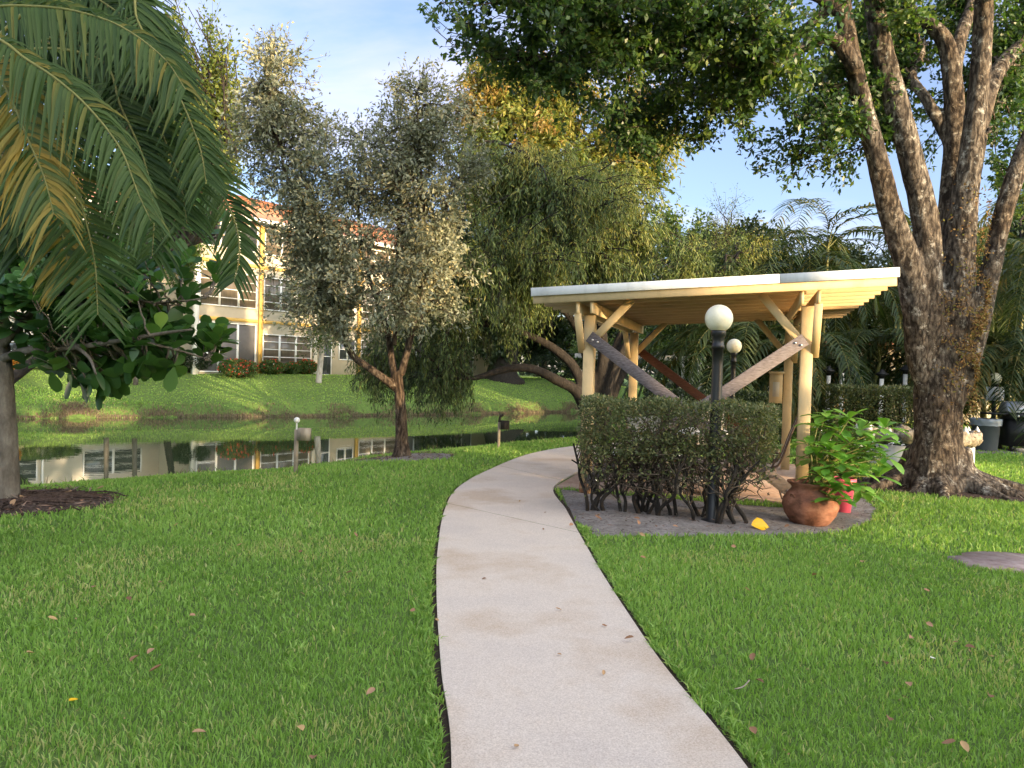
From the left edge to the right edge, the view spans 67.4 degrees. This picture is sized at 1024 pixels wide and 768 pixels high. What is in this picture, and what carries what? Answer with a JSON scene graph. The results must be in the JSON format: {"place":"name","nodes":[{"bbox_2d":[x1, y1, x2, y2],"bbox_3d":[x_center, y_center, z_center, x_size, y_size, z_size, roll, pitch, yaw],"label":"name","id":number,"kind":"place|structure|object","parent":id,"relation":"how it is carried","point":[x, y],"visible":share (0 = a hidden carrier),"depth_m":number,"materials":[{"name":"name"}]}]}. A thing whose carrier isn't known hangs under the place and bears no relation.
{"place":"outdoors","nodes":[
{"label":"outdoors","id":0,"kind":"place"},
{"bbox_2d":[17,412,625,484],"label":"pond water","id":1,"kind":"structure","parent":0,"point":[58,450],"depth_m":21.96,"materials":[{"name":"green liquid"}]},
{"bbox_2d":[15,369,643,407],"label":"lawn grass","id":2,"kind":"structure","parent":0,"point":[532,378],"depth_m":35.57,"materials":[{"name":"green plant"}]},
{"bbox_2d":[17,400,666,485],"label":"bank grass","id":3,"kind":"structure","parent":0,"point":[71,408],"depth_m":30.75,"materials":[{"name":"green plant"}]},
{"bbox_2d":[0,0,1021,372],"label":"sky","id":4,"kind":"structure","parent":0,"point":[361,37],"materials":[{"name":"blue"}]},
{"bbox_2d":[0,369,1023,767],"bbox_3d":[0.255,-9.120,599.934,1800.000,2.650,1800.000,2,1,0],"label":"ground","id":5,"kind":"structure","parent":0,"point":[304,385],"depth_m":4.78,"materials":[{"name":"green plant"}]},
{"bbox_2d":[0,483,122,516],"bbox_3d":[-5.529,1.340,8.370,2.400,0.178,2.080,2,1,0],"label":"mulch bed","id":6,"kind":"object","parent":5,"relation":"on","point":[25,508],"visible":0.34,"depth_m":8.14,"materials":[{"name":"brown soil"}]},
{"bbox_2d":[0,488,126,510],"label":"surface roots","id":7,"kind":"object","parent":6,"relation":"on","point":[40,497],"visible":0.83,"depth_m":8.52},
{"bbox_2d":[0,196,240,498],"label":"round leaved tree","id":8,"kind":"object","parent":6,"relation":"on","point":[156,338],"visible":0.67,"depth_m":8.32,"materials":[{"name":"green plant"}]},
{"bbox_2d":[0,0,252,383],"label":"broad tree","id":9,"kind":"object","parent":5,"relation":"on","point":[214,68],"visible":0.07,"depth_m":23.68,"materials":[{"name":"green plant"}]},
{"bbox_2d":[0,0,266,356],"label":"areca palm","id":10,"kind":"object","parent":5,"relation":"on","point":[133,49],"visible":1,"depth_m":4.51,"materials":[{"name":"green plant"}]},
{"bbox_2d":[125,247,184,384],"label":"slim palm","id":11,"kind":"object","parent":5,"relation":"on","point":[135,380],"visible":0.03,"depth_m":32.43,"materials":[{"name":"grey plant"}]},
{"bbox_2d":[118,216,218,306],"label":"broad tree","id":12,"kind":"object","parent":5,"relation":"on","point":[197,253],"visible":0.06,"depth_m":34.13,"materials":[{"name":"green plant"}]},
{"bbox_2d":[181,354,211,372],"bbox_3d":[-15.151,-1.056,36.377,1.944,1.222,1.543,1,1,-34],"label":"clipped hedge","id":13,"kind":"object","parent":5,"relation":"on","point":[205,365],"visible":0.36,"depth_m":35.93,"materials":[{"name":"green plant"}]},
{"bbox_2d":[192,728,205,731],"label":"fallen leaf","id":14,"kind":"object","parent":5,"relation":"on","point":[198,730],"visible":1,"depth_m":3.22,"materials":[{"name":"brown plant"}]},
{"bbox_2d":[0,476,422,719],"bbox_3d":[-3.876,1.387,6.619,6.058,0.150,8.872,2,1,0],"label":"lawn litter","id":15,"kind":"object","parent":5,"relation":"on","point":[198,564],"visible":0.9,"depth_m":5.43,"materials":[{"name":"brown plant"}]},
{"bbox_2d":[215,358,258,377],"bbox_3d":[-12.919,-0.744,36.172,2.003,1.019,1.339,1,1,-34],"label":"flower shrub","id":16,"kind":"object","parent":5,"relation":"on","point":[228,369],"visible":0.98,"depth_m":35.90,"materials":[{"name":"green plant"}]},
{"bbox_2d":[10,163,491,375],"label":"apartment building","id":17,"kind":"structure","parent":5,"relation":"on","point":[258,336],"depth_m":38.68,"materials":[{"name":"paint"}]},
{"bbox_2d":[10,333,32,350],"bbox_3d":[-21.341,-1.595,32.283,0.079,1.150,2.700,2,1,37],"label":"window","id":18,"kind":"structure","parent":17,"relation":"in","point":[13,346],"depth_m":32.57,"materials":[{"name":"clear glass"}]},
{"bbox_2d":[199,269,257,308],"bbox_3d":[-13.725,-4.590,37.265,0.079,1.680,3.100,2,1,37],"label":"window","id":19,"kind":"structure","parent":17,"relation":"in","point":[230,296],"depth_m":37.35,"materials":[{"name":"white glass"}]},
{"bbox_2d":[201,222,258,252],"bbox_3d":[-13.651,-7.198,37.217,0.079,1.300,3.100,2,1,37],"label":"window","id":20,"kind":"structure","parent":17,"relation":"in","point":[255,242],"depth_m":37.52,"materials":[{"name":"white glass"}]},
{"bbox_2d":[263,277,304,311],"bbox_3d":[-11.639,-4.582,40.044,0.079,1.680,3.050,2,1,37],"label":"window","id":21,"kind":"structure","parent":17,"relation":"in","point":[266,301],"depth_m":39.30,"materials":[{"name":"grey glass"}]},
{"bbox_2d":[265,231,307,257],"bbox_3d":[-11.566,-7.191,39.997,0.079,1.300,3.050,2,1,37],"label":"window","id":22,"kind":"structure","parent":17,"relation":"in","point":[268,243],"depth_m":39.25,"materials":[{"name":"white glass"}]},
{"bbox_2d":[262,334,311,362],"bbox_3d":[-11.718,-1.769,40.096,0.079,1.550,3.050,2,1,37],"label":"window","id":23,"kind":"structure","parent":17,"relation":"in","point":[274,346],"depth_m":39.94,"materials":[{"name":"grey glass"}]},
{"bbox_2d":[322,339,331,374],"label":"door","id":24,"kind":"structure","parent":17,"relation":"in","point":[327,362],"depth_m":42.24,"materials":[{"name":"grey glass"}]},
{"bbox_2d":[338,339,355,360],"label":"window","id":25,"kind":"structure","parent":17,"relation":"in","point":[342,353],"depth_m":43.12,"materials":[{"name":"white glass"}]},
{"bbox_2d":[361,340,370,361],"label":"window","id":26,"kind":"structure","parent":17,"relation":"in","point":[361,340],"depth_m":44.29,"materials":[{"name":"grey glass"}]},
{"bbox_2d":[361,295,393,319],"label":"window","id":27,"kind":"structure","parent":17,"relation":"in","point":[363,295],"depth_m":44.50,"materials":[{"name":"grey glass"}]},
{"bbox_2d":[365,249,395,272],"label":"window","id":28,"kind":"structure","parent":17,"relation":"in","point":[379,251],"depth_m":45.09,"materials":[{"name":"white glass"}]},
{"bbox_2d":[258,359,285,374],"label":"flower shrub","id":29,"kind":"object","parent":5,"relation":"on","point":[271,366],"visible":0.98,"depth_m":38.09,"materials":[{"name":"green plant"}]},
{"bbox_2d":[282,361,301,374],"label":"flower shrub","id":30,"kind":"object","parent":5,"relation":"on","point":[293,367],"visible":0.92,"depth_m":39.24,"materials":[{"name":"green plant"}]},
{"bbox_2d":[293,417,310,472],"bbox_3d":[-3.106,0.950,11.338,0.254,0.918,0.114,2,1,0],"label":"water post","id":31,"kind":"object","parent":5,"relation":"on","point":[302,434],"visible":0.96,"depth_m":11.32,"materials":[{"name":"white wood"}]},
{"bbox_2d":[297,359,316,374],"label":"flower shrub","id":32,"kind":"object","parent":5,"relation":"on","point":[304,364],"visible":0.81,"depth_m":40.16,"materials":[{"name":"green plant"}]},
{"bbox_2d":[277,256,368,382],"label":"broad tree","id":33,"kind":"object","parent":5,"relation":"on","point":[321,350],"visible":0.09,"depth_m":37.05,"materials":[{"name":"green plant"}]},
{"bbox_2d":[366,687,374,694],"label":"fallen leaf","id":34,"kind":"object","parent":5,"relation":"on","point":[370,690],"visible":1,"depth_m":3.66,"materials":[{"name":"brown plant"}]},
{"bbox_2d":[359,453,452,461],"bbox_3d":[-1.997,1.394,13.777,2.080,0.281,1.760,2,1,0],"label":"tree bed","id":35,"kind":"object","parent":5,"relation":"on","point":[421,458],"visible":0.38,"depth_m":13.55,"materials":[{"name":"soil"}]},
{"bbox_2d":[210,21,506,456],"bbox_3d":[-2.810,-2.479,13.429,5.354,7.763,3.625,2,1,0],"label":"silver tree","id":36,"kind":"object","parent":35,"relation":"on","point":[402,182],"visible":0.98,"depth_m":13.06,"materials":[{"name":"green plant"}]},
{"bbox_2d":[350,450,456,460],"bbox_3d":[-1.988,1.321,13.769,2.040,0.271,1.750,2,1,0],"label":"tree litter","id":37,"kind":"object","parent":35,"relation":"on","point":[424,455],"visible":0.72,"depth_m":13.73,"materials":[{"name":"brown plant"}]},
{"bbox_2d":[417,276,523,373],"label":"broad tree","id":38,"kind":"object","parent":5,"relation":"on","point":[498,352],"visible":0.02,"depth_m":45.34,"materials":[{"name":"green plant"}]},
{"bbox_2d":[497,414,509,447],"bbox_3d":[-0.176,1.011,15.704,0.238,0.806,0.100,2,1,0],"label":"water post","id":39,"kind":"object","parent":5,"relation":"on","point":[503,424],"visible":0.92,"depth_m":15.69,"materials":[{"name":"brown wood"}]},
{"bbox_2d":[521,355,582,378],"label":"dark shrub","id":40,"kind":"object","parent":5,"relation":"on","point":[543,362],"visible":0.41,"depth_m":49.39,"materials":[{"name":"green plant"}]},
{"bbox_2d":[517,265,596,375],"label":"broad tree","id":41,"kind":"object","parent":5,"relation":"on","point":[537,349],"visible":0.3,"depth_m":52.73,"materials":[{"name":"green plant"}]},
{"bbox_2d":[343,134,782,435],"bbox_3d":[2.400,-2.483,20.732,13.237,8.326,6.266,1,1,-22],"label":"weeping tree","id":42,"kind":"object","parent":5,"relation":"on","point":[589,233],"visible":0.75,"depth_m":19.62,"materials":[{"name":"green plant"}]},
{"bbox_2d":[436,48,698,384],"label":"golden tree","id":43,"kind":"object","parent":5,"relation":"on","point":[521,120],"visible":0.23,"depth_m":44.98,"materials":[{"name":"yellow plant"}]},
{"bbox_2d":[429,484,754,767],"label":"path edge soil","id":44,"kind":"structure","parent":5,"relation":"on","point":[444,719],"depth_m":4.05,"materials":[{"name":"brown soil"}]},
{"bbox_2d":[554,279,652,381],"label":"broad tree","id":45,"kind":"object","parent":5,"relation":"on","point":[570,337],"visible":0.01,"depth_m":46.94,"materials":[{"name":"green plant"}]},
{"bbox_2d":[566,327,711,402],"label":"tree","id":46,"kind":"object","parent":5,"relation":"on","point":[577,355],"visible":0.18,"depth_m":27.46,"materials":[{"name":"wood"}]},
{"bbox_2d":[638,197,774,388],"bbox_3d":[9.784,-4.205,39.887,8.387,11.135,7.178,2,1,0],"label":"broad tree","id":47,"kind":"object","parent":5,"relation":"on","point":[673,219],"visible":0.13,"depth_m":39.71,"materials":[{"name":"green plant"}]},
{"bbox_2d":[517,303,898,388],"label":"wood","id":48,"kind":"object","parent":5,"relation":"on","point":[654,370],"visible":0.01,"depth_m":78.38,"materials":[{"name":"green plant"}]},
{"bbox_2d":[662,183,757,384],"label":"broad tree","id":49,"kind":"object","parent":5,"relation":"on","point":[722,240],"visible":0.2,"depth_m":29.67,"materials":[{"name":"green plant"}]},
{"bbox_2d":[641,387,782,447],"bbox_3d":[4.548,0.767,17.472,3.242,1.401,1.358,2,1,10],"label":"box hedge","id":50,"kind":"object","parent":5,"relation":"on","point":[759,395],"visible":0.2,"depth_m":17.11,"materials":[{"name":"green plant"}]},
{"bbox_2d":[531,267,899,493],"bbox_3d":[2.963,0.057,11.539,4.245,2.888,4.987,2,1,17],"label":"gazebo","id":51,"kind":"object","parent":5,"relation":"on","point":[809,301],"visible":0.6,"depth_m":9.64,"materials":[{"name":"beige paint"}]},
{"bbox_2d":[769,371,783,402],"bbox_3d":[4.509,0.057,13.122,0.250,0.538,0.195,2,1,17],"label":"wall box","id":52,"kind":"object","parent":51,"relation":"attached to","point":[775,386],"visible":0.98,"depth_m":13.06,"materials":[{"name":"beige paint"}]},
{"bbox_2d":[772,382,779,396],"label":"door panel","id":53,"kind":"structure","parent":52,"relation":"in","point":[775,393],"depth_m":13.06,"materials":[{"name":"paint"}]},
{"bbox_2d":[555,485,877,536],"bbox_3d":[2.685,1.505,8.985,4.320,0.072,3.200,2,1,0],"label":"planting bed","id":54,"kind":"object","parent":5,"relation":"on","point":[613,517],"visible":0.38,"depth_m":8.36,"materials":[{"name":"soil"}]},
{"bbox_2d":[571,393,782,523],"bbox_3d":[1.818,0.828,8.560,2.302,1.439,1.227,2,1,17],"label":"box hedge","id":55,"kind":"object","parent":54,"relation":"on","point":[652,449],"visible":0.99,"depth_m":8.34,"materials":[{"name":"green plant"}]},
{"bbox_2d":[701,305,732,522],"bbox_3d":[2.217,0.339,8.355,0.299,2.400,0.299,2,1,0],"label":"globe lamp","id":56,"kind":"object","parent":54,"relation":"on","point":[718,320],"visible":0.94,"depth_m":8.30,"materials":[{"name":"black metal"}]},
{"bbox_2d":[751,517,768,529],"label":"yellow leaf","id":57,"kind":"object","parent":54,"relation":"on","point":[759,523],"visible":0.97,"depth_m":8.01,"materials":[{"name":"yellow plant"}]},
{"bbox_2d":[782,478,839,526],"bbox_3d":[3.242,1.290,8.342,0.590,0.462,0.590,2,1,0],"label":"terracotta pot","id":58,"kind":"object","parent":54,"relation":"on","point":[799,506],"visible":0.81,"depth_m":8.14,"materials":[{"name":"ceramic"}]},
{"bbox_2d":[790,409,910,506],"bbox_3d":[3.708,0.782,8.396,1.451,1.042,0.984,1,1,-30],"label":"pot plant","id":59,"kind":"object","parent":58,"relation":"in","point":[820,473],"visible":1,"depth_m":8.29,"materials":[{"name":"green plant"}]},
{"bbox_2d":[831,476,856,512],"bbox_3d":[3.920,1.318,9.114,0.300,0.410,0.300,2,1,0],"label":"pink pot","id":60,"kind":"object","parent":54,"relation":"on","point":[845,507],"visible":0.23,"depth_m":9.02,"materials":[{"name":"ceramic"}]},
{"bbox_2d":[808,421,887,485],"bbox_3d":[3.953,0.816,9.046,0.846,0.780,0.626,2,1,0],"label":"flower plant","id":61,"kind":"object","parent":60,"relation":"in","point":[851,449],"visible":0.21,"depth_m":8.96,"materials":[{"name":"green plant"}]},
{"bbox_2d":[416,0,1023,500],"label":"oak tree","id":62,"kind":"object","parent":5,"relation":"on","point":[740,58],"visible":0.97,"depth_m":10.83,"materials":[{"name":"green plant"}]},
{"bbox_2d":[616,324,827,432],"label":"areca palm","id":63,"kind":"object","parent":5,"relation":"on","point":[703,353],"visible":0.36,"depth_m":20.55,"materials":[{"name":"green plant"}]},
{"bbox_2d":[727,339,741,430],"bbox_3d":[4.484,0.275,15.619,0.299,2.388,0.299,2,1,0],"label":"globe lamp","id":64,"kind":"object","parent":5,"relation":"on","point":[734,346],"visible":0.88,"depth_m":15.55,"materials":[{"name":"white glass"}]},
{"bbox_2d":[683,210,805,398],"bbox_3d":[10.814,-3.062,34.272,6.500,9.078,7.126,2,1,0],"label":"broad tree","id":65,"kind":"object","parent":5,"relation":"on","point":[760,228],"visible":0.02,"depth_m":32.91,"materials":[{"name":"green plant"}]},
{"bbox_2d":[749,653,754,659],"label":"fallen leaf","id":66,"kind":"object","parent":5,"relation":"on","point":[751,656],"visible":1,"depth_m":4.24,"materials":[{"name":"brown plant"}]},
{"bbox_2d":[749,726,756,733],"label":"fallen leaf","id":67,"kind":"object","parent":5,"relation":"on","point":[753,729],"visible":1,"depth_m":3.37,"materials":[{"name":"brown plant"}]},
{"bbox_2d":[656,321,879,436],"bbox_3d":[6.935,-0.039,20.765,6.036,3.160,5.134,2,1,19],"label":"areca palm","id":68,"kind":"object","parent":5,"relation":"on","point":[844,359],"visible":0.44,"depth_m":19.40,"materials":[{"name":"green plant"}]},
{"bbox_2d":[688,226,872,423],"bbox_3d":[8.330,-1.899,25.834,6.688,6.736,7.182,2,1,14],"label":"areca palm","id":69,"kind":"object","parent":5,"relation":"on","point":[779,273],"visible":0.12,"depth_m":25.42,"materials":[{"name":"green plant"}]},
{"bbox_2d":[679,197,911,431],"bbox_3d":[8.815,-1.833,22.983,7.182,6.736,6.688,2,1,38],"label":"areca palm","id":70,"kind":"object","parent":5,"relation":"on","point":[827,256],"visible":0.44,"depth_m":22.08,"materials":[{"name":"green plant"}]},
{"bbox_2d":[614,513,1009,762],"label":"lawn litter","id":71,"kind":"object","parent":5,"relation":"on","point":[923,633],"visible":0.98,"depth_m":4.83,"materials":[{"name":"brown plant"}]},
{"bbox_2d":[786,423,847,479],"bbox_3d":[3.810,0.980,9.484,0.787,1.110,0.565,2,1,0],"label":"flower plant","id":72,"kind":"object","parent":5,"relation":"on","point":[831,439],"visible":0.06,"depth_m":9.42,"materials":[{"name":"green plant"}]},
{"bbox_2d":[823,366,834,432],"bbox_3d":[8.431,0.507,20.516,0.340,1.966,0.335,2,1,0],"label":"bollard light","id":73,"kind":"object","parent":5,"relation":"on","point":[829,371],"visible":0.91,"depth_m":20.45,"materials":[{"name":"black metal"}]},
{"bbox_2d":[761,336,912,425],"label":"areca palm","id":74,"kind":"object","parent":5,"relation":"on","point":[886,353],"visible":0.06,"depth_m":23.64,"materials":[{"name":"green plant"}]},
{"bbox_2d":[836,367,847,416],"bbox_3d":[8.789,0.478,20.517,0.340,2.045,0.335,2,1,0],"label":"bollard light","id":75,"kind":"object","parent":5,"relation":"on","point":[841,383],"visible":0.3,"depth_m":20.46,"materials":[{"name":"black metal"}]},
{"bbox_2d":[791,238,902,341],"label":"broad tree","id":76,"kind":"object","parent":5,"relation":"on","point":[857,253],"visible":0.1,"depth_m":36.84,"materials":[{"name":"green plant"}]},
{"bbox_2d":[817,383,913,441],"bbox_3d":[8.835,0.769,18.527,2.560,1.596,1.569,2,1,6],"label":"box hedge","id":77,"kind":"object","parent":5,"relation":"on","point":[893,390],"visible":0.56,"depth_m":18.05,"materials":[{"name":"green plant"}]},
{"bbox_2d":[782,328,973,428],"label":"areca palm","id":78,"kind":"object","parent":5,"relation":"on","point":[877,363],"visible":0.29,"depth_m":21.66,"materials":[{"name":"green plant"}]},
{"bbox_2d":[875,369,888,421],"bbox_3d":[9.850,0.570,20.516,0.340,1.921,0.335,2,1,0],"label":"bollard light","id":79,"kind":"object","parent":5,"relation":"on","point":[881,373],"visible":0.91,"depth_m":20.46,"materials":[{"name":"black metal"}]},
{"bbox_2d":[767,342,1010,421],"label":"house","id":80,"kind":"structure","parent":5,"relation":"on","point":[989,416],"depth_m":30.50,"materials":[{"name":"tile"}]},
{"bbox_2d":[899,365,908,422],"bbox_3d":[10.480,0.518,20.517,0.340,2.058,0.335,2,1,0],"label":"bollard light","id":81,"kind":"object","parent":5,"relation":"on","point":[904,369],"visible":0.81,"depth_m":20.45,"materials":[{"name":"black metal"}]},
{"bbox_2d":[820,225,1021,425],"bbox_3d":[12.986,-1.755,25.070,6.688,6.736,7.182,2,1,22],"label":"areca palm","id":82,"kind":"object","parent":5,"relation":"on","point":[891,289],"visible":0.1,"depth_m":24.70,"materials":[{"name":"green plant"}]},
{"bbox_2d":[866,242,983,337],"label":"broad tree","id":83,"kind":"object","parent":5,"relation":"on","point":[883,296],"depth_m":36.57,"materials":[{"name":"green plant"}]},
{"bbox_2d":[852,331,1023,426],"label":"areca palm","id":84,"kind":"object","parent":5,"relation":"on","point":[900,365],"visible":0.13,"depth_m":21.66,"materials":[{"name":"green plant"}]},
{"bbox_2d":[853,477,1023,503],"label":"root bed","id":85,"kind":"object","parent":5,"relation":"on","point":[966,494],"visible":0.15,"depth_m":10.67,"materials":[{"name":"brown soil"}]},
{"bbox_2d":[942,739,955,743],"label":"fallen leaf","id":86,"kind":"object","parent":5,"relation":"on","point":[947,741],"visible":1,"depth_m":3.29,"materials":[{"name":"brown plant"}]},
{"bbox_2d":[876,332,1023,429],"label":"areca palm","id":87,"kind":"object","parent":5,"relation":"on","point":[983,393],"visible":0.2,"depth_m":19.23,"materials":[{"name":"green plant"}]},
{"bbox_2d":[884,228,1023,418],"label":"areca palm","id":88,"kind":"object","parent":5,"relation":"on","point":[998,313],"visible":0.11,"depth_m":22.75,"materials":[{"name":"green plant"}]},
{"bbox_2d":[960,740,969,751],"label":"fallen leaf","id":89,"kind":"object","parent":5,"relation":"on","point":[964,745],"visible":1,"depth_m":3.26,"materials":[{"name":"beige plant"}]},
{"bbox_2d":[908,328,1023,447],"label":"areca palm","id":90,"kind":"object","parent":5,"relation":"on","point":[996,361],"visible":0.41,"depth_m":18.47,"materials":[{"name":"green plant"}]},
{"bbox_2d":[947,551,1023,573],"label":"stepping stone","id":91,"kind":"object","parent":5,"relation":"on","point":[994,560],"visible":0.66,"depth_m":6.83,"materials":[{"name":"grey stone"}]},
{"bbox_2d":[989,373,1001,418],"bbox_3d":[11.869,0.670,18.915,0.299,1.892,0.299,2,1,0],"label":"globe lamp","id":92,"kind":"object","parent":5,"relation":"on","point":[997,378],"visible":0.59,"depth_m":18.82,"materials":[{"name":"white glass"}]},
{"bbox_2d":[986,386,1003,400],"bbox_3d":[11.821,0.236,18.791,0.440,0.340,0.015,2,1,0],"label":"notice sign","id":93,"kind":"object","parent":92,"relation":"attached to","point":[990,392],"visible":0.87,"depth_m":18.79,"materials":[{"name":"white metal"}]},
{"bbox_2d":[970,185,1023,415],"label":"broad tree","id":94,"kind":"object","parent":5,"relation":"on","point":[1020,232],"visible":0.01,"depth_m":29.86,"materials":[{"name":"green plant"}]},
{"bbox_2d":[975,444,1023,454],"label":"grill pad","id":95,"kind":"object","parent":5,"relation":"on","point":[982,452],"depth_m":17.61,"materials":[{"name":"grey concrete"}]},
{"bbox_2d":[969,417,1002,450],"bbox_3d":[11.028,1.169,17.893,0.664,0.754,0.672,2,1,0],"label":"trash can","id":96,"kind":"object","parent":95,"relation":"on","point":[989,428],"visible":0.87,"depth_m":17.66,"materials":[{"name":"grey plastic"}]},
{"bbox_2d":[980,401,1023,450],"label":"grill","id":97,"kind":"object","parent":95,"relation":"on","point":[1008,435],"visible":0.87,"depth_m":17.83,"materials":[{"name":"black metal"}]},
{"bbox_2d":[1013,448,1023,451],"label":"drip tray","id":98,"kind":"object","parent":95,"relation":"on","point":[1019,449],"visible":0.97,"depth_m":17.70,"materials":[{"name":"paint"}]},
{"bbox_2d":[976,188,1023,348],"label":"areca palm","id":99,"kind":"object","parent":5,"relation":"on","point":[1013,268],"visible":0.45,"depth_m":19.84,"materials":[{"name":"green plant"}]},
{"bbox_2d":[978,191,1023,251],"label":"broad tree","id":100,"kind":"object","parent":5,"relation":"on","point":[1018,212],"visible":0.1,"depth_m":43.02,"materials":[{"name":"green plant"}]},
{"bbox_2d":[436,443,747,767],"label":"path","id":101,"kind":"structure","parent":0,"point":[510,631],"depth_m":4.30,"materials":[{"name":"concrete"}]},
{"bbox_2d":[624,411,676,490],"bbox_3d":[1.864,0.889,10.345,0.568,1.067,0.797,2,1,27],"label":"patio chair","id":102,"kind":"object","parent":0,"point":[635,423],"visible":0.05,"depth_m":10.07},
{"bbox_2d":[555,457,795,503],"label":"patio","id":103,"kind":"structure","parent":0,"point":[772,497],"depth_m":10.80,"materials":[{"name":"concrete"}]},
{"bbox_2d":[671,476,706,494],"bbox_3d":[2.415,1.351,10.197,0.520,0.210,0.340,1,1,-6],"label":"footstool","id":104,"kind":"object","parent":103,"relation":"on","point":[683,482],"visible":0.14,"depth_m":10.08,"materials":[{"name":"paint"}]},
{"bbox_2d":[734,417,796,498],"bbox_3d":[3.361,0.935,10.140,0.797,1.067,0.568,2,1,19],"label":"patio chair","id":105,"kind":"object","parent":103,"relation":"on","point":[775,463],"visible":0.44,"depth_m":9.85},
{"bbox_2d":[677,427,727,463],"bbox_3d":[2.718,1.069,11.670,1.120,0.752,1.120,2,1,0],"label":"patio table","id":106,"kind":"object","parent":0,"point":[697,430],"visible":0.02,"depth_m":11.41,"materials":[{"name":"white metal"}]},
{"bbox_2d":[694,407,729,468],"bbox_3d":[3.317,0.885,12.778,0.568,1.067,0.797,2,1,12],"label":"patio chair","id":107,"kind":"object","parent":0,"point":[721,428],"visible":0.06,"depth_m":12.97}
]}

